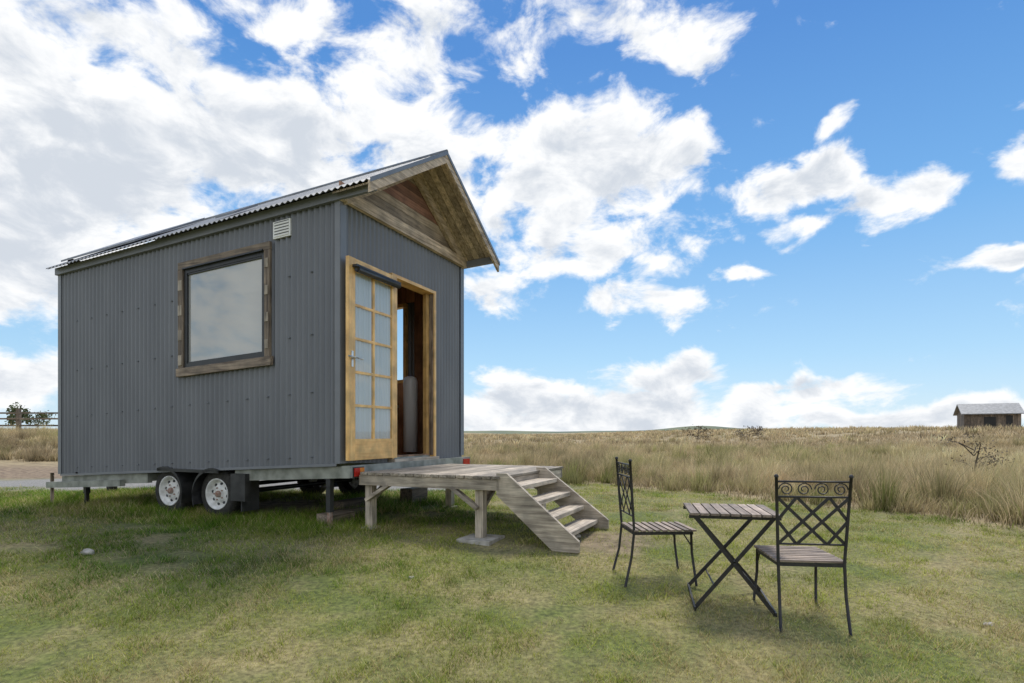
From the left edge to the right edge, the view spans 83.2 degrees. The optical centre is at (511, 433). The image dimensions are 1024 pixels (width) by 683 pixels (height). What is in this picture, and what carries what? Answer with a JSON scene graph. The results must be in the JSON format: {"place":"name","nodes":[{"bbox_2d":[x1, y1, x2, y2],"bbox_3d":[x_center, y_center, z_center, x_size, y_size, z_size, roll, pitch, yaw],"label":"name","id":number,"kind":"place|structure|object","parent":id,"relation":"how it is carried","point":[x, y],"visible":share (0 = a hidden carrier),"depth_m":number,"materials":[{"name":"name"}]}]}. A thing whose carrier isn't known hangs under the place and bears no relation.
{"place":"outdoors","nodes":[
{"label":"outdoors","id":0,"kind":"place"},
{"bbox_2d":[151,190,335,241],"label":"ceiling","id":1,"kind":"structure","parent":0,"point":[245,215],"depth_m":8.03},
{"bbox_2d":[46,149,447,268],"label":"corrugated roof","id":2,"kind":"structure","parent":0,"point":[306,193],"depth_m":6.99,"materials":[{"name":"metal"}]},
{"bbox_2d":[61,204,257,261],"bbox_3d":[-4.347,-2.639,7.486,3.200,0.701,0.970,0,0,24],"label":"solar panel","id":3,"kind":"object","parent":2,"relation":"on","point":[147,235],"visible":1,"depth_m":7.41,"materials":[{"name":"glass"}]},
{"bbox_2d":[55,151,499,275],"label":"roof soffit and barge","id":4,"kind":"structure","parent":2,"relation":"attached to","point":[445,185],"depth_m":7.05,"materials":[{"name":"wood"}]},
{"bbox_2d":[394,453,429,458],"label":"floor","id":5,"kind":"structure","parent":0,"point":[399,456],"depth_m":7.13,"materials":[{"name":"wood"}]},
{"bbox_2d":[61,191,334,473],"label":"long wall","id":6,"kind":"structure","parent":5,"relation":"on","point":[279,426],"depth_m":6.73,"materials":[{"name":"metal"}]},
{"bbox_2d":[76,266,334,467],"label":"wall screws","id":7,"kind":"object","parent":6,"relation":"attached to","point":[190,404],"depth_m":6.82,"materials":[{"name":"metal"}]},
{"bbox_2d":[176,241,273,377],"bbox_3d":[-3.236,-1.361,6.452,1.478,1.402,0.052,0,0,24],"label":"window surround","id":8,"kind":"object","parent":6,"relation":"attached to","point":[265,360],"visible":1,"depth_m":6.35,"materials":[{"name":"brown wood"}]},
{"bbox_2d":[182,249,263,367],"bbox_3d":[-3.229,-1.375,6.469,1.265,1.215,0.095,0,0,24],"label":"window frame","id":9,"kind":"object","parent":8,"relation":"in","point":[226,261],"visible":0.77,"depth_m":6.50,"materials":[{"name":"black metal"}]},
{"bbox_2d":[189,258,261,361],"bbox_3d":[-3.222,-1.369,6.485,1.175,1.109,0.008,0,0,24],"label":"window glass","id":10,"kind":"object","parent":9,"relation":"in","point":[225,311],"visible":0.79,"depth_m":6.47,"materials":[{"name":"glass"}]},
{"bbox_2d":[273,218,290,239],"bbox_3d":[-2.437,-2.172,6.114,0.240,0.192,0.024,0,0,24],"label":"wall vent","id":11,"kind":"object","parent":6,"relation":"attached to","point":[281,228],"depth_m":6.10,"materials":[{"name":"white plastic"}]},
{"bbox_2d":[68,180,422,453],"bbox_3d":[-3.377,-1.058,7.956,4.600,3.080,2.470,0,0,24],"label":"interior lining","id":12,"kind":"object","parent":5,"relation":"on","point":[405,295],"visible":0.05,"depth_m":8.41,"materials":[{"name":"brown wood"}]},
{"bbox_2d":[58,200,463,475],"bbox_3d":[-3.377,-0.946,7.956,4.742,3.009,2.609,0,0,24],"label":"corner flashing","id":13,"kind":"object","parent":5,"relation":"on","point":[340,332],"visible":0.56,"depth_m":5.86,"materials":[{"name":"metal"}]},
{"bbox_2d":[397,405,398,450],"bbox_3d":[-2.029,-0.085,8.227,0.550,0.670,0.650,0,0,24],"label":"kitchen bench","id":14,"kind":"object","parent":5,"relation":"on","point":[397,426],"visible":0.06,"depth_m":8.40,"materials":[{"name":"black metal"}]},
{"bbox_2d":[346,204,461,462],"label":"gable wall","id":15,"kind":"structure","parent":5,"relation":"on","point":[375,243],"depth_m":7.58,"materials":[{"name":"grey metal"}]},
{"bbox_2d":[346,255,400,460],"bbox_3d":[-1.474,-0.760,6.163,0.147,2.060,0.898,0,0,22],"label":"door leaf","id":16,"kind":"object","parent":15,"relation":"in","point":[371,362],"visible":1,"depth_m":6.14,"materials":[{"name":"brown wood"}]},
{"bbox_2d":[340,173,466,268],"bbox_3d":[-1.197,-2.774,7.000,0.080,0.892,2.661,0,0,24],"label":"gable timber","id":17,"kind":"object","parent":15,"relation":"attached to","point":[407,208],"visible":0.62,"depth_m":7.00,"materials":[{"name":"brown wood"}]},
{"bbox_2d":[387,273,438,462],"bbox_3d":[-1.224,-0.751,7.039,0.200,2.182,0.980,0,0,24],"label":"door frame","id":18,"kind":"object","parent":15,"relation":"attached to","point":[429,370],"visible":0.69,"depth_m":7.42,"materials":[{"name":"brown wood"}]},
{"bbox_2d":[403,376,417,451],"bbox_3d":[-1.425,-0.280,8.099,0.200,1.060,0.200,0,0,24],"label":"hot water cylinder","id":19,"kind":"object","parent":5,"relation":"on","point":[410,413],"visible":1,"depth_m":8.02,"materials":[{"name":"grey metal"}]},
{"bbox_2d":[407,302,413,376],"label":"wall","id":20,"kind":"structure","parent":5,"relation":"on","point":[410,339],"depth_m":8.54,"materials":[{"name":"paint"}]},
{"bbox_2d":[397,303,407,383],"bbox_3d":[-2.182,-1.305,8.813,1.400,1.240,0.100,0,0,24],"label":"window","id":21,"kind":"structure","parent":20,"relation":"attached to","point":[404,306],"depth_m":8.50,"materials":[{"name":"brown wood"}]},
{"bbox_2d":[0,430,1023,682],"bbox_3d":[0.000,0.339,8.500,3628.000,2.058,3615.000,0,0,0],"label":"ground","id":22,"kind":"structure","parent":0,"point":[310,586],"depth_m":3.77,"materials":[{"name":"green plant"}]},
{"bbox_2d":[4,402,32,424],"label":"tree","id":23,"kind":"object","parent":22,"relation":"on","point":[12,422],"visible":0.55,"depth_m":59.42,"materials":[{"name":"green plant"}]},
{"bbox_2d":[0,409,57,429],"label":"wooden fence","id":24,"kind":"object","parent":22,"relation":"on","point":[18,413],"visible":0.58,"depth_m":25.39,"materials":[{"name":"grey wood"}]},
{"bbox_2d":[22,410,55,427],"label":"tree","id":25,"kind":"object","parent":22,"relation":"on","point":[42,416],"visible":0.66,"depth_m":59.76,"materials":[{"name":"green plant"}]},
{"bbox_2d":[80,548,94,554],"bbox_3d":[-3.617,1.011,4.933,0.120,0.062,0.090,0,0,18],"label":"rock","id":26,"kind":"object","parent":22,"relation":"on","point":[87,550],"visible":0.86,"depth_m":4.90,"materials":[{"name":"stone"}]},
{"bbox_2d":[46,457,469,528],"bbox_3d":[-3.922,0.647,8.169,6.170,0.657,2.687,0,0,24],"label":"trailer","id":27,"kind":"object","parent":22,"relation":"on","point":[225,492],"visible":0.74,"depth_m":6.74,"materials":[{"name":"metal"}]},
{"bbox_2d":[359,464,562,545],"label":"wooden deck","id":28,"kind":"structure","parent":22,"relation":"on","point":[452,479],"depth_m":5.66,"materials":[{"name":"grey wood"}]},
{"bbox_2d":[496,467,608,553],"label":"wooden steps","id":29,"kind":"structure","parent":22,"relation":"on","point":[543,524],"depth_m":5.22,"materials":[{"name":"grey wood"}]},
{"bbox_2d":[612,456,697,586],"bbox_3d":[1.058,0.635,4.329,0.534,0.918,0.440,0,0,-3],"label":"metal chair","id":30,"kind":"object","parent":22,"relation":"on","point":[633,527],"visible":1,"depth_m":4.24,"materials":[{"name":"black metal"}]},
{"bbox_2d":[681,424,717,440],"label":"shrub","id":31,"kind":"object","parent":22,"relation":"on","point":[704,430],"visible":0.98,"depth_m":40.80,"materials":[{"name":"brown plant"}]},
{"bbox_2d":[683,503,782,616],"bbox_3d":[1.450,0.815,3.860,0.550,0.636,0.551,0,0,12],"label":"folding table","id":32,"kind":"object","parent":22,"relation":"on","point":[749,513],"visible":0.99,"depth_m":3.68,"materials":[{"name":"black metal"}]},
{"bbox_2d":[732,426,765,438],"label":"shrub","id":33,"kind":"object","parent":22,"relation":"on","point":[756,431],"visible":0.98,"depth_m":42.32,"materials":[{"name":"brown plant"}]},
{"bbox_2d":[752,474,853,635],"bbox_3d":[1.787,0.697,3.593,0.440,0.926,0.534,0,0,7],"label":"metal chair","id":34,"kind":"object","parent":22,"relation":"on","point":[778,555],"visible":1,"depth_m":3.39,"materials":[{"name":"black metal"}]},
{"bbox_2d":[932,430,1014,470],"bbox_3d":[8.744,0.486,10.957,1.277,1.113,1.011,0,0,27],"label":"shrub","id":35,"kind":"object","parent":22,"relation":"on","point":[978,453],"visible":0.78,"depth_m":10.97,"materials":[{"name":"brown plant"}]},
{"bbox_2d":[953,403,1023,429],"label":"wooden shed","id":36,"kind":"structure","parent":22,"relation":"on","point":[990,414],"depth_m":44.11,"materials":[{"name":"wood"}]},
{"bbox_2d":[0,421,1023,528],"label":"tall dry grass","id":37,"kind":"structure","parent":0,"point":[910,475],"depth_m":13.31,"materials":[{"name":"beige plant"}]},
{"bbox_2d":[0,0,1023,431],"label":"sky","id":38,"kind":"structure","parent":0,"point":[767,214],"materials":[{"name":"blue"}]},
{"bbox_2d":[464,426,741,433],"bbox_3d":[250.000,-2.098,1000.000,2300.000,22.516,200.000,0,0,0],"label":"hills","id":39,"kind":"structure","parent":0,"point":[538,432],"depth_m":926.86,"materials":[{"name":"plant"}]}
]}

